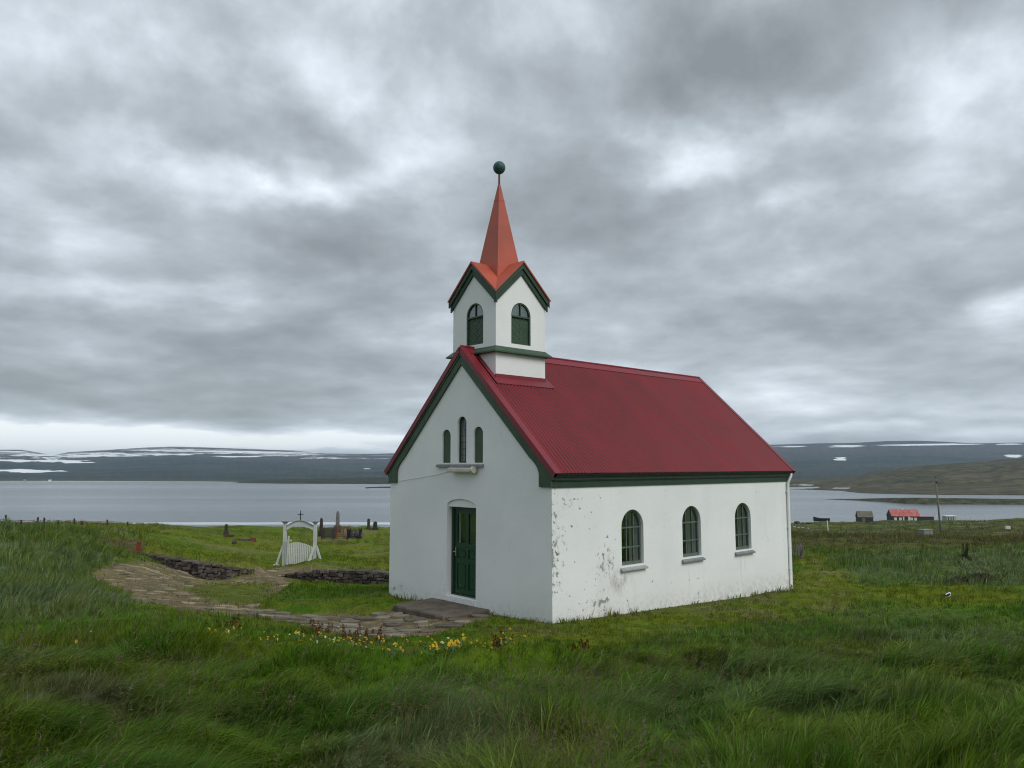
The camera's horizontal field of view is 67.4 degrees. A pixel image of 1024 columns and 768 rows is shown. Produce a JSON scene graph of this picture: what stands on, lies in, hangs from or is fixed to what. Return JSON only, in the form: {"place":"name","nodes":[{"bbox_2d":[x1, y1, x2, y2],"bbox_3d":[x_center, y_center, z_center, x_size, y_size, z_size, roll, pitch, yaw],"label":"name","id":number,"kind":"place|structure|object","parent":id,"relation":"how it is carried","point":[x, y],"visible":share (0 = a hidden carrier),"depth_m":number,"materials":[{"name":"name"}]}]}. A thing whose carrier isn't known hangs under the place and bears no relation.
{"place":"outdoors","nodes":[
{"label":"outdoors","id":0,"kind":"place"},
{"bbox_2d":[133,522,389,524],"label":"shallow water","id":1,"kind":"structure","parent":0,"point":[264,523],"depth_m":317.18,"materials":[{"name":"grey liquid"}]},
{"bbox_2d":[93,562,489,637],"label":"path","id":2,"kind":"structure","parent":0,"point":[385,618],"depth_m":17.32,"materials":[{"name":"stone"}]},
{"bbox_2d":[273,511,320,565],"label":"gate","id":3,"kind":"structure","parent":2,"relation":"on","point":[285,549],"depth_m":35.50,"materials":[{"name":"white paint"}]},
{"bbox_2d":[393,598,489,619],"bbox_3d":[-1.632,5.116,16.956,1.275,0.392,2.115,5,-8,-42],"label":"doorstep","id":4,"kind":"object","parent":2,"relation":"on","point":[434,608],"visible":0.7,"depth_m":16.77,"materials":[{"name":"grey concrete"}]},
{"bbox_2d":[237,477,390,483],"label":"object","id":5,"kind":"structure","parent":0,"point":[384,480],"depth_m":1060.75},
{"bbox_2d":[0,516,1023,767],"bbox_3d":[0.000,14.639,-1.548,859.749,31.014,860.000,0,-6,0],"label":"ground","id":6,"kind":"structure","parent":0,"point":[360,606],"depth_m":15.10,"materials":[{"name":"green plant"}]},
{"bbox_2d":[2,515,128,525],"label":"wire fence","id":7,"kind":"object","parent":6,"relation":"on","point":[74,520],"visible":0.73,"depth_m":45.22,"materials":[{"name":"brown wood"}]},
{"bbox_2d":[135,542,141,553],"bbox_3d":[-15.884,6.963,32.647,0.170,0.500,0.170,8,-8,-16],"label":"marker post","id":8,"kind":"object","parent":6,"relation":"on","point":[138,547],"visible":0.98,"depth_m":32.58,"materials":[{"name":"red paint"}]},
{"bbox_2d":[141,552,270,579],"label":"stone wall","id":9,"kind":"structure","parent":6,"relation":"on","point":[201,567],"depth_m":31.81,"materials":[{"name":"grey stone"}]},
{"bbox_2d":[205,614,241,628],"bbox_3d":[-4.814,4.131,13.153,0.721,0.296,0.500,-2,-6,15],"label":"red sorrel","id":10,"kind":"object","parent":6,"relation":"on","point":[238,618],"visible":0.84,"depth_m":13.07,"materials":[{"name":"plant"}]},
{"bbox_2d":[223,524,228,534],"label":"headstone","id":11,"kind":"object","parent":6,"relation":"on","point":[226,530],"visible":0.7,"depth_m":61.05,"materials":[{"name":"grey stone"}]},
{"bbox_2d":[231,538,255,540],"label":"grave kerb","id":12,"kind":"structure","parent":6,"relation":"on","point":[251,539],"depth_m":56.14,"materials":[{"name":"concrete"}]},
{"bbox_2d":[281,569,317,581],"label":"stone wall","id":13,"kind":"structure","parent":6,"relation":"on","point":[305,575],"depth_m":30.77,"materials":[{"name":"grey stone"}]},
{"bbox_2d":[301,619,332,637],"bbox_3d":[-3.219,4.082,12.734,0.403,0.350,0.395,-3,-7,25],"label":"red sorrel","id":14,"kind":"object","parent":6,"relation":"on","point":[319,627],"visible":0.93,"depth_m":12.75,"materials":[{"name":"plant"}]},
{"bbox_2d":[318,518,322,536],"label":"headstone","id":15,"kind":"object","parent":6,"relation":"on","point":[320,527],"visible":0.71,"depth_m":61.05,"materials":[{"name":"grey stone"}]},
{"bbox_2d":[321,527,334,540],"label":"grave railing","id":16,"kind":"object","parent":6,"relation":"on","point":[325,532],"visible":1,"depth_m":60.16,"materials":[{"name":"grey metal"}]},
{"bbox_2d":[334,511,340,532],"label":"obelisk","id":17,"kind":"object","parent":6,"relation":"on","point":[338,522],"visible":0.88,"depth_m":64.98,"materials":[{"name":"grey stone"}]},
{"bbox_2d":[334,525,348,539],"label":"grave railing","id":18,"kind":"object","parent":6,"relation":"on","point":[344,536],"visible":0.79,"depth_m":62.08,"materials":[{"name":"metal"}]},
{"bbox_2d":[313,569,388,584],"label":"stone wall","id":19,"kind":"structure","parent":6,"relation":"on","point":[362,576],"depth_m":29.80,"materials":[{"name":"grey stone"}]},
{"bbox_2d":[347,527,361,539],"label":"grave railing","id":20,"kind":"object","parent":6,"relation":"on","point":[349,531],"visible":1,"depth_m":61.77,"materials":[{"name":"black metal"}]},
{"bbox_2d":[342,623,382,645],"bbox_3d":[-2.326,3.906,11.857,0.713,0.425,0.494,0,-6,0],"label":"red sorrel","id":21,"kind":"object","parent":6,"relation":"on","point":[366,634],"visible":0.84,"depth_m":11.79,"materials":[{"name":"brown plant"}]},
{"bbox_2d":[366,519,370,529],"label":"headstone","id":22,"kind":"object","parent":6,"relation":"on","point":[368,527],"visible":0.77,"depth_m":76.84,"materials":[{"name":"grey stone"}]},
{"bbox_2d":[372,521,378,529],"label":"headstone","id":23,"kind":"object","parent":6,"relation":"on","point":[375,526],"visible":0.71,"depth_m":76.83,"materials":[{"name":"grey stone"}]},
{"bbox_2d":[459,634,465,647],"bbox_3d":[-0.630,3.194,9.515,0.103,0.224,0.215,1,-6,-14],"label":"yellow flower","id":24,"kind":"object","parent":6,"relation":"on","point":[462,640],"visible":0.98,"depth_m":9.49,"materials":[{"name":"yellow plant"}]},
{"bbox_2d":[491,630,512,648],"bbox_3d":[-0.164,3.521,10.336,0.365,0.378,0.178,-6,-8,44],"label":"red sorrel","id":25,"kind":"object","parent":6,"relation":"on","point":[496,642],"visible":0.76,"depth_m":10.36,"materials":[{"name":"plant"}]},
{"bbox_2d":[572,639,588,651],"bbox_3d":[0.865,3.351,9.691,0.154,0.250,0.217,-4,-7,33],"label":"red sorrel","id":26,"kind":"object","parent":6,"relation":"on","point":[580,645],"visible":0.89,"depth_m":9.72,"materials":[{"name":"plant"}]},
{"bbox_2d":[384,161,795,623],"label":"church","id":27,"kind":"structure","parent":6,"relation":"on","point":[527,474],"depth_m":18.09,"materials":[{"name":"white paint"}]},
{"bbox_2d":[459,417,465,462],"bbox_3d":[-1.108,1.290,17.829,0.030,1.066,0.326,5,-8,-42],"label":"window","id":28,"kind":"structure","parent":27,"relation":"in","point":[460,429],"depth_m":17.89,"materials":[{"name":"green paint"}]},
{"bbox_2d":[453,509,475,596],"bbox_3d":[-1.047,3.860,17.624,0.134,1.924,0.924,5,-8,-42],"label":"door","id":29,"kind":"structure","parent":27,"relation":"in","point":[465,553],"depth_m":17.69,"materials":[{"name":"green paint"}]},
{"bbox_2d":[620,510,647,571],"bbox_3d":[2.671,3.469,17.124,0.898,1.322,0.205,5,-8,-42],"label":"window","id":30,"kind":"structure","parent":27,"relation":"in","point":[632,526],"depth_m":17.22,"materials":[{"name":"grey paint"}]},
{"bbox_2d":[682,506,705,562],"bbox_3d":[4.343,3.629,18.636,0.898,1.322,0.205,5,-8,-42],"label":"window","id":31,"kind":"structure","parent":27,"relation":"in","point":[691,539],"depth_m":18.74,"materials":[{"name":"grey paint"}]},
{"bbox_2d":[735,503,755,554],"bbox_3d":[6.053,3.793,20.181,0.898,1.322,0.205,5,-8,-42],"label":"window","id":32,"kind":"structure","parent":27,"relation":"in","point":[738,547],"depth_m":20.29,"materials":[{"name":"grey paint"}]},
{"bbox_2d":[792,543,803,558],"bbox_3d":[13.877,8.197,37.342,0.807,0.925,0.433,1,-6,-11],"label":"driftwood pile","id":33,"kind":"object","parent":6,"relation":"on","point":[800,552],"visible":0.53,"depth_m":37.25,"materials":[{"name":"grey wood"}]},
{"bbox_2d":[813,517,829,520],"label":"rowing boat","id":34,"kind":"object","parent":6,"relation":"on","point":[820,519],"visible":0.99,"depth_m":291.38,"materials":[{"name":"black wood"}]},
{"bbox_2d":[855,511,873,521],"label":"shed","id":35,"kind":"structure","parent":6,"relation":"on","point":[864,516],"depth_m":286.44,"materials":[{"name":"grey wood"}]},
{"bbox_2d":[886,508,934,520],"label":"farmhouse","id":36,"kind":"object","parent":6,"relation":"on","point":[901,514],"visible":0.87,"depth_m":281.18,"materials":[{"name":"red paint"}]},
{"bbox_2d":[917,529,932,534],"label":"water tank","id":37,"kind":"object","parent":6,"relation":"on","point":[926,531],"visible":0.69,"depth_m":103.00,"materials":[{"name":"grey metal"}]},
{"bbox_2d":[935,477,941,532],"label":"utility pole","id":38,"kind":"object","parent":6,"relation":"on","point":[936,482],"visible":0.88,"depth_m":93.86,"materials":[{"name":"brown wood"}]},
{"bbox_2d":[941,515,955,519],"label":"hut","id":39,"kind":"object","parent":6,"relation":"on","point":[948,517],"visible":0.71,"depth_m":267.48,"materials":[{"name":"stone"}]},
{"bbox_2d":[957,542,971,560],"bbox_3d":[20.180,7.529,34.230,0.667,0.997,0.699,-6,-8,42],"label":"dock plant","id":40,"kind":"object","parent":6,"relation":"on","point":[963,555],"visible":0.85,"depth_m":34.14,"materials":[{"name":"brown plant"}]},
{"bbox_2d":[0,481,1023,527],"bbox_3d":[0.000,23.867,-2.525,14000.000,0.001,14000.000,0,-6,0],"label":"water","id":41,"kind":"structure","parent":0,"point":[153,501],"depth_m":483.85,"materials":[{"name":"grey liquid"}]},
{"bbox_2d":[0,441,1023,481],"bbox_3d":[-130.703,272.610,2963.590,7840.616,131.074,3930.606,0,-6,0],"label":"hills","id":42,"kind":"structure","parent":0,"point":[822,460],"depth_m":2369.06,"materials":[{"name":"grey stone"}]},
{"bbox_2d":[0,0,1023,454],"label":"sky","id":43,"kind":"structure","parent":0,"point":[236,224],"materials":[{"name":"grey"}]},
{"bbox_2d":[789,458,1023,494],"bbox_3d":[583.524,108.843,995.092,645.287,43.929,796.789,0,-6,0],"label":"headland","id":44,"kind":"structure","parent":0,"point":[1001,477],"depth_m":828.62,"materials":[{"name":"green plant"}]},
{"bbox_2d":[826,498,1023,504],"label":"grassy spit of land","id":45,"kind":"object","parent":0,"point":[957,501],"visible":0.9,"depth_m":479.42,"materials":[{"name":"green plant"}]},
{"bbox_2d":[944,572,1001,584],"bbox_3d":[14.498,6.151,24.059,1.829,0.490,1.036,0,-6,0],"label":"heather bush","id":46,"kind":"object","parent":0,"point":[976,575],"visible":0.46,"depth_m":24.05,"materials":[{"name":"brown plant"}]}
]}

